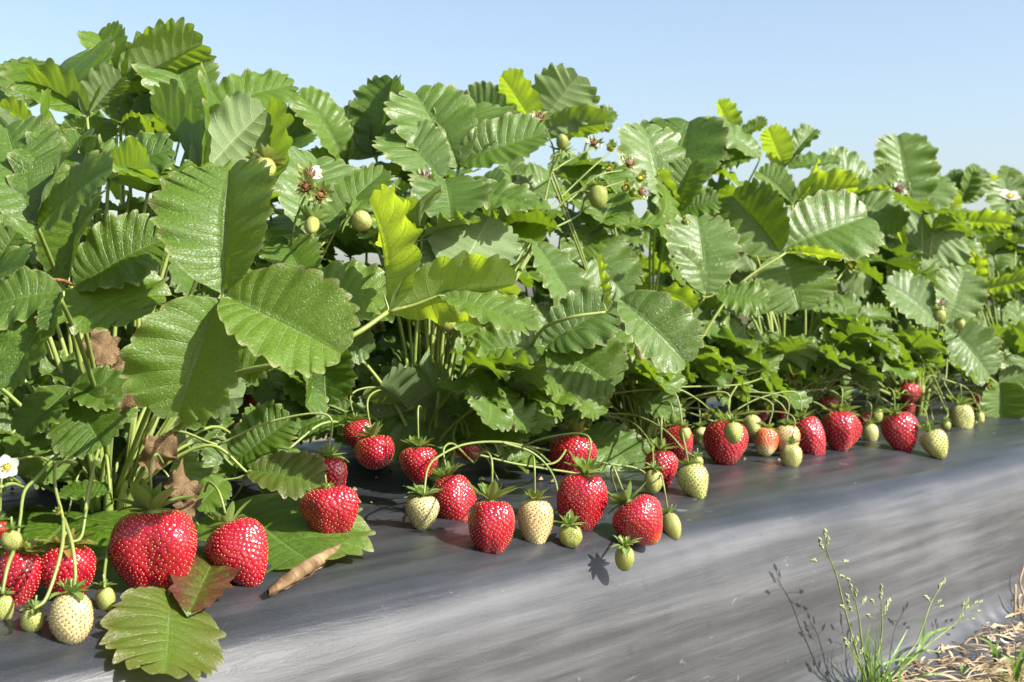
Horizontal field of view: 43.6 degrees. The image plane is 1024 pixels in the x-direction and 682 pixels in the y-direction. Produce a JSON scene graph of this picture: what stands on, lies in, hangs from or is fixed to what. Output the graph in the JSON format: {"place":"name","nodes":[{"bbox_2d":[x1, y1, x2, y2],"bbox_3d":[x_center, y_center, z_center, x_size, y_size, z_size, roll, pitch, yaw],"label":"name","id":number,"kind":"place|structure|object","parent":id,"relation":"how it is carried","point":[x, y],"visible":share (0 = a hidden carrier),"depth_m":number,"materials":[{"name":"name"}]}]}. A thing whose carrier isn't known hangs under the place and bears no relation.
{"place":"outdoors","nodes":[
{"label":"outdoors","id":0,"kind":"place"},
{"bbox_2d":[10,375,993,522],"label":"crumbs","id":1,"kind":"object","parent":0,"point":[480,477],"visible":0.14,"depth_m":1.17,"materials":[{"name":"soil"}]},
{"bbox_2d":[0,0,1023,305],"label":"sky","id":2,"kind":"structure","parent":0,"point":[949,72],"materials":[{"name":"blue"}]},
{"bbox_2d":[222,310,1023,681],"bbox_3d":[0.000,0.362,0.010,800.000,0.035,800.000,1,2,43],"label":"ground","id":3,"kind":"structure","parent":0,"point":[1002,676],"depth_m":1.24,"materials":[{"name":"soil"}]},
{"bbox_2d":[0,374,1023,681],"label":"plastic mulch","id":4,"kind":"object","parent":3,"relation":"on","point":[734,582],"visible":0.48,"depth_m":1.04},
{"bbox_2d":[0,587,16,619],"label":"strawberry","id":5,"kind":"object","parent":4,"relation":"on","point":[7,605],"visible":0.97,"depth_m":0.68,"materials":[{"name":"food"}]},
{"bbox_2d":[0,222,32,280],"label":"strawberry plant","id":6,"kind":"object","parent":4,"relation":"on","point":[15,249],"visible":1,"depth_m":0.64,"materials":[{"name":"green plant"}]},
{"bbox_2d":[0,537,46,604],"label":"strawberry","id":7,"kind":"object","parent":4,"relation":"on","point":[24,577],"visible":0.71,"depth_m":0.70,"materials":[{"name":"red food"}]},
{"bbox_2d":[20,595,47,631],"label":"strawberry","id":8,"kind":"object","parent":4,"relation":"on","point":[32,619],"visible":0.98,"depth_m":0.67,"materials":[{"name":"food"}]},
{"bbox_2d":[23,322,73,385],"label":"strawberry plant","id":9,"kind":"object","parent":4,"relation":"on","point":[37,378],"visible":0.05,"depth_m":1.03,"materials":[{"name":"green plant"}]},
{"bbox_2d":[36,528,95,597],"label":"strawberry","id":10,"kind":"object","parent":4,"relation":"on","point":[86,561],"visible":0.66,"depth_m":0.71,"materials":[{"name":"red food"}]},
{"bbox_2d":[48,577,93,644],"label":"strawberry","id":11,"kind":"object","parent":4,"relation":"on","point":[70,617],"visible":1,"depth_m":0.66,"materials":[{"name":"beige food"}]},
{"bbox_2d":[93,574,115,609],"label":"strawberry","id":12,"kind":"object","parent":4,"relation":"on","point":[105,598],"visible":0.94,"depth_m":0.71,"materials":[{"name":"green food"}]},
{"bbox_2d":[108,453,197,589],"bbox_3d":[-0.205,0.108,0.760,0.051,0.081,0.070,0,2,18],"label":"strawberry","id":13,"kind":"object","parent":4,"relation":"on","point":[153,545],"visible":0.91,"depth_m":0.73,"materials":[{"name":"red food"}]},
{"bbox_2d":[173,493,202,518],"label":"dried leaf","id":14,"kind":"object","parent":4,"relation":"on","point":[188,506],"visible":0.77,"depth_m":0.83,"materials":[{"name":"brown plant"}]},
{"bbox_2d":[0,17,381,470],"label":"strawberry plant","id":15,"kind":"object","parent":4,"relation":"on","point":[147,60],"visible":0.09,"depth_m":1.09,"materials":[{"name":"green plant"}]},
{"bbox_2d":[245,394,261,406],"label":"strawberry","id":16,"kind":"object","parent":15,"relation":"attached to","point":[249,399],"visible":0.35,"depth_m":1.12,"materials":[{"name":"red food"}]},
{"bbox_2d":[0,36,540,680],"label":"strawberry plant","id":17,"kind":"object","parent":4,"relation":"on","point":[192,358],"visible":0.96,"depth_m":0.80,"materials":[{"name":"green plant"}]},
{"bbox_2d":[0,516,24,550],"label":"strawberry","id":18,"kind":"object","parent":17,"relation":"on","point":[11,539],"visible":1,"depth_m":0.68,"materials":[{"name":"food"}]},
{"bbox_2d":[0,455,58,535],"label":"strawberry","id":19,"kind":"object","parent":17,"relation":"attached to","point":[2,518],"visible":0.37,"depth_m":0.72,"materials":[{"name":"green plant"}]},
{"bbox_2d":[53,278,72,285],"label":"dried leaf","id":20,"kind":"object","parent":17,"relation":"on","point":[67,282],"visible":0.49,"depth_m":0.73,"materials":[{"name":"brown plant"}]},
{"bbox_2d":[82,329,120,366],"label":"dried leaf","id":21,"kind":"object","parent":17,"relation":"attached to","point":[105,348],"visible":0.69,"depth_m":0.86,"materials":[{"name":"brown plant"}]},
{"bbox_2d":[111,356,136,410],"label":"dried leaf","id":22,"kind":"object","parent":17,"relation":"attached to","point":[127,402],"visible":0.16,"depth_m":0.86,"materials":[{"name":"brown plant"}]},
{"bbox_2d":[138,430,178,474],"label":"dried leaf","id":23,"kind":"object","parent":17,"relation":"on","point":[164,447],"visible":0.9,"depth_m":0.89,"materials":[{"name":"brown plant"}]},
{"bbox_2d":[164,457,203,497],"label":"dried leaf","id":24,"kind":"object","parent":17,"relation":"on","point":[179,480],"visible":0.81,"depth_m":0.86,"materials":[{"name":"brown plant"}]},
{"bbox_2d":[198,481,267,586],"bbox_3d":[-0.180,0.119,0.790,0.071,0.061,0.039,1,2,43],"label":"strawberry","id":25,"kind":"object","parent":17,"relation":"attached to","point":[233,541],"visible":0.95,"depth_m":0.77,"materials":[{"name":"red food"}]},
{"bbox_2d":[245,142,286,176],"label":"strawberry","id":26,"kind":"object","parent":17,"relation":"attached to","point":[267,152],"visible":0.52,"depth_m":0.94,"materials":[{"name":"food"}]},
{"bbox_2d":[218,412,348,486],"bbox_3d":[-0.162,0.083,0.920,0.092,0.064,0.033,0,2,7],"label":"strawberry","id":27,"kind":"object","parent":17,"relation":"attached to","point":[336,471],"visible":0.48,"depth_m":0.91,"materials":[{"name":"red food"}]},
{"bbox_2d":[294,203,329,236],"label":"strawberry","id":28,"kind":"object","parent":17,"relation":"attached to","point":[311,221],"visible":1,"depth_m":0.89,"materials":[{"name":"green food"}]},
{"bbox_2d":[299,475,358,533],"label":"strawberry","id":29,"kind":"object","parent":17,"relation":"attached to","point":[327,508],"visible":0.91,"depth_m":0.86,"materials":[{"name":"red food"}]},
{"bbox_2d":[333,192,371,234],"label":"strawberry","id":30,"kind":"object","parent":17,"relation":"attached to","point":[361,220],"visible":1,"depth_m":0.96,"materials":[{"name":"food"}]},
{"bbox_2d":[267,544,340,595],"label":"dried leaf","id":31,"kind":"object","parent":4,"relation":"on","point":[312,565],"visible":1,"depth_m":0.79,"materials":[{"name":"brown plant"}]},
{"bbox_2d":[404,482,445,529],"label":"strawberry","id":32,"kind":"object","parent":4,"relation":"on","point":[422,509],"visible":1,"depth_m":0.94,"materials":[{"name":"food"}]},
{"bbox_2d":[247,63,609,398],"bbox_3d":[-0.154,-0.093,1.461,0.458,0.435,0.427,1,2,43],"label":"strawberry plant","id":33,"kind":"object","parent":4,"relation":"on","point":[568,99],"visible":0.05,"depth_m":1.41,"materials":[{"name":"green plant"}]},
{"bbox_2d":[429,442,476,520],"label":"strawberry","id":34,"kind":"object","parent":4,"relation":"on","point":[456,498],"visible":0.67,"depth_m":0.98,"materials":[{"name":"red food"}]},
{"bbox_2d":[230,75,705,536],"bbox_3d":[-0.015,-0.053,1.135,0.421,0.396,0.473,1,2,43],"label":"strawberry plant","id":35,"kind":"object","parent":4,"relation":"on","point":[500,389],"visible":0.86,"depth_m":1.13,"materials":[{"name":"green plant"}]},
{"bbox_2d":[339,386,374,446],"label":"strawberry","id":36,"kind":"object","parent":35,"relation":"attached to","point":[350,430],"visible":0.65,"depth_m":1.08,"materials":[{"name":"red food"}]},
{"bbox_2d":[352,389,394,469],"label":"strawberry","id":37,"kind":"object","parent":35,"relation":"attached to","point":[372,451],"visible":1,"depth_m":1.04,"materials":[{"name":"red food"}]},
{"bbox_2d":[399,405,437,483],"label":"strawberry","id":38,"kind":"object","parent":35,"relation":"attached to","point":[414,462],"visible":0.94,"depth_m":1.01,"materials":[{"name":"red food"}]},
{"bbox_2d":[435,322,455,331],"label":"strawberry","id":39,"kind":"object","parent":35,"relation":"attached to","point":[446,326],"visible":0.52,"depth_m":1.11,"materials":[{"name":"green food"}]},
{"bbox_2d":[450,413,480,460],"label":"strawberry","id":40,"kind":"object","parent":35,"relation":"attached to","point":[467,450],"visible":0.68,"depth_m":1.12,"materials":[{"name":"red food"}]},
{"bbox_2d":[466,451,518,553],"bbox_3d":[-0.026,0.115,0.947,0.038,0.071,0.111,-1,2,-22],"label":"strawberry","id":41,"kind":"object","parent":35,"relation":"hanging from","point":[491,523],"visible":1,"depth_m":0.90,"materials":[{"name":"red food"}]},
{"bbox_2d":[517,455,553,543],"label":"strawberry","id":42,"kind":"object","parent":35,"relation":"attached to","point":[535,516],"visible":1,"depth_m":0.94,"materials":[{"name":"beige food"}]},
{"bbox_2d":[499,433,607,530],"bbox_3d":[0.025,0.110,1.019,0.130,0.077,0.040,1,2,43],"label":"strawberry","id":43,"kind":"object","parent":35,"relation":"hanging from","point":[583,494],"visible":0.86,"depth_m":0.98,"materials":[{"name":"red food"}]},
{"bbox_2d":[550,134,576,158],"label":"strawberry","id":44,"kind":"object","parent":35,"relation":"on","point":[562,141],"visible":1,"depth_m":1.26,"materials":[{"name":"green food"}]},
{"bbox_2d":[586,177,607,208],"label":"strawberry","id":45,"kind":"object","parent":35,"relation":"hanging from","point":[598,196],"visible":1,"depth_m":1.27,"materials":[{"name":"green food"}]},
{"bbox_2d":[608,535,643,570],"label":"strawberry","id":46,"kind":"object","parent":35,"relation":"hanging from","point":[624,557],"visible":1,"depth_m":0.93,"materials":[{"name":"green food"}]},
{"bbox_2d":[394,80,692,436],"bbox_3d":[0.075,-0.100,1.691,0.400,0.439,0.423,0,2,17],"label":"strawberry plant","id":47,"kind":"object","parent":4,"relation":"on","point":[481,91],"visible":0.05,"depth_m":1.63,"materials":[{"name":"green plant"}]},
{"bbox_2d":[553,509,584,547],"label":"strawberry","id":48,"kind":"object","parent":4,"relation":"on","point":[570,535],"visible":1,"depth_m":0.94,"materials":[{"name":"food"}]},
{"bbox_2d":[549,403,596,474],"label":"strawberry","id":49,"kind":"object","parent":4,"relation":"on","point":[577,445],"visible":0.62,"depth_m":1.20,"materials":[{"name":"red food"}]},
{"bbox_2d":[607,465,662,545],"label":"strawberry","id":50,"kind":"object","parent":4,"relation":"on","point":[640,516],"visible":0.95,"depth_m":0.97,"materials":[{"name":"red food"}]},
{"bbox_2d":[465,121,844,471],"bbox_3d":[0.102,-0.040,1.348,0.338,0.377,0.484,1,2,43],"label":"strawberry plant","id":51,"kind":"object","parent":4,"relation":"on","point":[696,246],"visible":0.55,"depth_m":1.32,"materials":[{"name":"green plant"}]},
{"bbox_2d":[633,342,642,360],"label":"strawberry","id":52,"kind":"object","parent":51,"relation":"hanging from","point":[638,353],"visible":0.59,"depth_m":1.14,"materials":[{"name":"food"}]},
{"bbox_2d":[644,416,677,487],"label":"strawberry","id":53,"kind":"object","parent":51,"relation":"attached to","point":[668,460],"visible":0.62,"depth_m":1.16,"materials":[{"name":"red food"}]},
{"bbox_2d":[697,388,762,436],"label":"strawberry","id":54,"kind":"object","parent":51,"relation":"attached to","point":[752,424],"visible":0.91,"depth_m":1.37,"materials":[{"name":"food"}]},
{"bbox_2d":[720,413,743,443],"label":"strawberry","id":55,"kind":"object","parent":51,"relation":"attached to","point":[733,431],"visible":1,"depth_m":1.23,"materials":[{"name":"green food"}]},
{"bbox_2d":[698,391,800,451],"bbox_3d":[0.254,0.090,1.369,0.111,0.072,0.026,0,2,-7],"label":"strawberry","id":56,"kind":"object","parent":51,"relation":"hanging from","point":[785,429],"visible":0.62,"depth_m":1.37,"materials":[{"name":"food"}]},
{"bbox_2d":[644,460,665,493],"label":"strawberry","id":57,"kind":"object","parent":4,"relation":"on","point":[653,483],"visible":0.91,"depth_m":1.12,"materials":[{"name":"food"}]},
{"bbox_2d":[659,474,681,539],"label":"strawberry","id":58,"kind":"object","parent":4,"relation":"on","point":[672,527],"visible":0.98,"depth_m":1.02,"materials":[{"name":"green food"}]},
{"bbox_2d":[659,401,692,462],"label":"strawberry","id":59,"kind":"object","parent":4,"relation":"on","point":[674,421],"visible":0.57,"depth_m":1.26,"materials":[{"name":"red food"}]},
{"bbox_2d":[675,432,708,498],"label":"strawberry","id":60,"kind":"object","parent":4,"relation":"on","point":[693,478],"visible":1,"depth_m":1.13,"materials":[{"name":"food"}]},
{"bbox_2d":[689,448,702,464],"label":"strawberry","id":61,"kind":"object","parent":4,"relation":"on","point":[699,458],"visible":0.48,"depth_m":1.21,"materials":[{"name":"food"}]},
{"bbox_2d":[691,401,707,445],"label":"strawberry","id":62,"kind":"object","parent":4,"relation":"on","point":[697,432],"visible":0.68,"depth_m":1.35,"materials":[{"name":"green food"}]},
{"bbox_2d":[679,391,748,464],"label":"strawberry","id":63,"kind":"object","parent":4,"relation":"on","point":[720,448],"visible":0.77,"depth_m":1.30,"materials":[{"name":"red food"}]},
{"bbox_2d":[625,98,841,411],"bbox_3d":[0.264,-0.120,1.897,0.423,0.464,0.502,1,2,43],"label":"strawberry plant","id":64,"kind":"object","parent":4,"relation":"on","point":[781,145],"visible":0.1,"depth_m":1.85,"materials":[{"name":"green plant"}]},
{"bbox_2d":[700,394,778,456],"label":"strawberry","id":65,"kind":"object","parent":4,"relation":"on","point":[766,439],"visible":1,"depth_m":1.36,"materials":[{"name":"orange food"}]},
{"bbox_2d":[714,411,802,466],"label":"strawberry","id":66,"kind":"object","parent":4,"relation":"on","point":[791,454],"visible":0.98,"depth_m":1.31,"materials":[{"name":"food"}]},
{"bbox_2d":[731,391,825,454],"bbox_3d":[0.288,0.093,1.405,0.113,0.076,0.036,0,2,-1],"label":"strawberry","id":67,"kind":"object","parent":4,"relation":"on","point":[812,435],"visible":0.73,"depth_m":1.39,"materials":[{"name":"red food"}]},
{"bbox_2d":[616,116,959,427],"bbox_3d":[0.386,-0.084,1.649,0.324,0.404,0.518,1,2,43],"label":"strawberry plant","id":68,"kind":"object","parent":4,"relation":"on","point":[829,211],"visible":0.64,"depth_m":1.55,"materials":[{"name":"green plant"}]},
{"bbox_2d":[754,388,769,421],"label":"strawberry","id":69,"kind":"object","parent":68,"relation":"attached to","point":[763,416],"visible":0.57,"depth_m":1.50,"materials":[{"name":"red food"}]},
{"bbox_2d":[775,399,790,419],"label":"strawberry","id":70,"kind":"object","parent":68,"relation":"hanging from","point":[781,416],"visible":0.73,"depth_m":1.53,"materials":[{"name":"red food"}]},
{"bbox_2d":[816,381,838,413],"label":"strawberry","id":71,"kind":"object","parent":68,"relation":"hanging from","point":[827,398],"visible":0.62,"depth_m":1.61,"materials":[{"name":"red food"}]},
{"bbox_2d":[813,385,861,450],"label":"strawberry","id":72,"kind":"object","parent":68,"relation":"hanging from","point":[842,426],"visible":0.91,"depth_m":1.43,"materials":[{"name":"red food"}]},
{"bbox_2d":[817,378,883,422],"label":"strawberry","id":73,"kind":"object","parent":68,"relation":"hanging from","point":[877,416],"visible":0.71,"depth_m":1.59,"materials":[{"name":"green food"}]},
{"bbox_2d":[833,388,871,425],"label":"strawberry","id":74,"kind":"object","parent":68,"relation":"hanging from","point":[865,416],"visible":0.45,"depth_m":1.69,"materials":[{"name":"red food"}]},
{"bbox_2d":[834,400,878,440],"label":"strawberry","id":75,"kind":"object","parent":68,"relation":"attached to","point":[870,431],"visible":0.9,"depth_m":1.53,"materials":[{"name":"food"}]},
{"bbox_2d":[828,387,918,451],"bbox_3d":[0.419,0.091,1.513,0.046,0.076,0.132,-1,2,-34],"label":"strawberry","id":76,"kind":"object","parent":68,"relation":"hanging from","point":[899,428],"visible":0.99,"depth_m":1.46,"materials":[{"name":"red food"}]},
{"bbox_2d":[933,303,945,321],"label":"strawberry","id":77,"kind":"object","parent":68,"relation":"attached to","point":[939,314],"visible":1,"depth_m":1.58,"materials":[{"name":"food"}]},
{"bbox_2d":[953,313,965,329],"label":"strawberry","id":78,"kind":"object","parent":68,"relation":"attached to","point":[959,323],"visible":1,"depth_m":1.62,"materials":[{"name":"food"}]},
{"bbox_2d":[745,146,898,387],"bbox_3d":[0.478,-0.110,2.183,0.431,0.432,0.412,1,2,43],"label":"strawberry plant","id":79,"kind":"object","parent":4,"relation":"on","point":[884,174],"visible":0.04,"depth_m":2.12,"materials":[{"name":"green plant"}]},
{"bbox_2d":[859,404,948,459],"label":"strawberry","id":80,"kind":"object","parent":4,"relation":"on","point":[934,443],"visible":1,"depth_m":1.45,"materials":[{"name":"food"}]},
{"bbox_2d":[898,377,921,402],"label":"strawberry","id":81,"kind":"object","parent":4,"relation":"on","point":[911,387],"visible":0.81,"depth_m":1.82,"materials":[{"name":"red food"}]},
{"bbox_2d":[806,184,1023,419],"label":"strawberry plant","id":82,"kind":"object","parent":4,"relation":"on","point":[925,251],"visible":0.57,"depth_m":1.82,"materials":[{"name":"green plant"}]},
{"bbox_2d":[895,400,915,413],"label":"strawberry","id":83,"kind":"object","parent":82,"relation":"attached to","point":[909,408],"visible":0.31,"depth_m":1.84,"materials":[{"name":"red food"}]},
{"bbox_2d":[931,383,976,427],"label":"strawberry","id":84,"kind":"object","parent":82,"relation":"hanging from","point":[961,414],"visible":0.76,"depth_m":1.71,"materials":[{"name":"yellow food"}]},
{"bbox_2d":[945,375,982,412],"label":"strawberry","id":85,"kind":"object","parent":82,"relation":"hanging from","point":[975,390],"visible":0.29,"depth_m":1.88,"materials":[{"name":"food"}]},
{"bbox_2d":[945,396,983,423],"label":"strawberry","id":86,"kind":"object","parent":82,"relation":"hanging from","point":[980,422],"visible":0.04,"depth_m":1.77,"materials":[{"name":"green plant"}]},
{"bbox_2d":[946,392,985,421],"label":"strawberry","id":87,"kind":"object","parent":82,"relation":"hanging from","point":[982,417],"visible":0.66,"depth_m":1.79,"materials":[{"name":"food"}]},
{"bbox_2d":[833,132,1015,388],"bbox_3d":[0.711,-0.136,2.410,0.440,0.469,0.425,1,2,43],"label":"strawberry plant","id":88,"kind":"object","parent":4,"relation":"on","point":[911,159],"visible":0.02,"depth_m":2.23,"materials":[{"name":"green plant"}]},
{"bbox_2d":[929,402,949,421],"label":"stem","id":89,"kind":"object","parent":4,"relation":"on","point":[944,404],"depth_m":1.74,"materials":[{"name":"green plant"}]},
{"bbox_2d":[941,415,951,430],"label":"strawberry","id":90,"kind":"object","parent":4,"relation":"on","point":[946,425],"visible":1,"depth_m":1.66,"materials":[{"name":"food"}]},
{"bbox_2d":[889,179,1023,389],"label":"strawberry plant","id":91,"kind":"object","parent":4,"relation":"on","point":[993,243],"visible":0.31,"depth_m":2.12,"materials":[{"name":"green plant"}]},
{"bbox_2d":[926,163,1023,383],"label":"strawberry plant","id":92,"kind":"object","parent":4,"relation":"on","point":[974,182],"visible":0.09,"depth_m":2.65,"materials":[{"name":"green plant"}]},
{"bbox_2d":[974,165,1023,308],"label":"strawberry plant","id":93,"kind":"object","parent":4,"relation":"on","point":[1004,172],"visible":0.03,"depth_m":3.02,"materials":[{"name":"green plant"}]},
{"bbox_2d":[1013,566,1023,616],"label":"dead stalk","id":94,"kind":"object","parent":4,"relation":"on","point":[1021,589],"visible":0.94,"depth_m":1.45,"materials":[{"name":"plant"}]},
{"bbox_2d":[811,528,982,681],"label":"grass tuft","id":95,"kind":"object","parent":3,"relation":"on","point":[869,668],"visible":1,"depth_m":1.15,"materials":[{"name":"green plant"}]},
{"bbox_2d":[882,606,1023,681],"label":"straw litter","id":96,"kind":"object","parent":3,"relation":"on","point":[963,661],"visible":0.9,"depth_m":1.25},
{"bbox_2d":[957,661,972,676],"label":"weed seedling","id":97,"kind":"object","parent":3,"relation":"on","point":[964,669],"visible":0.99,"depth_m":1.20,"materials":[{"name":"green plant"}]},
{"bbox_2d":[980,634,1002,661],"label":"weed seedling","id":98,"kind":"object","parent":3,"relation":"on","point":[994,651],"visible":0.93,"depth_m":1.25,"materials":[{"name":"green plant"}]},
{"bbox_2d":[1001,643,1023,680],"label":"weed seedling","id":99,"kind":"object","parent":3,"relation":"on","point":[1016,667],"visible":1,"depth_m":1.20,"materials":[{"name":"green plant"}]},
{"bbox_2d":[678,419,690,441],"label":"strawberry","id":100,"kind":"object","parent":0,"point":[685,430],"visible":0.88,"depth_m":1.21,"materials":[{"name":"green food"}]}
]}

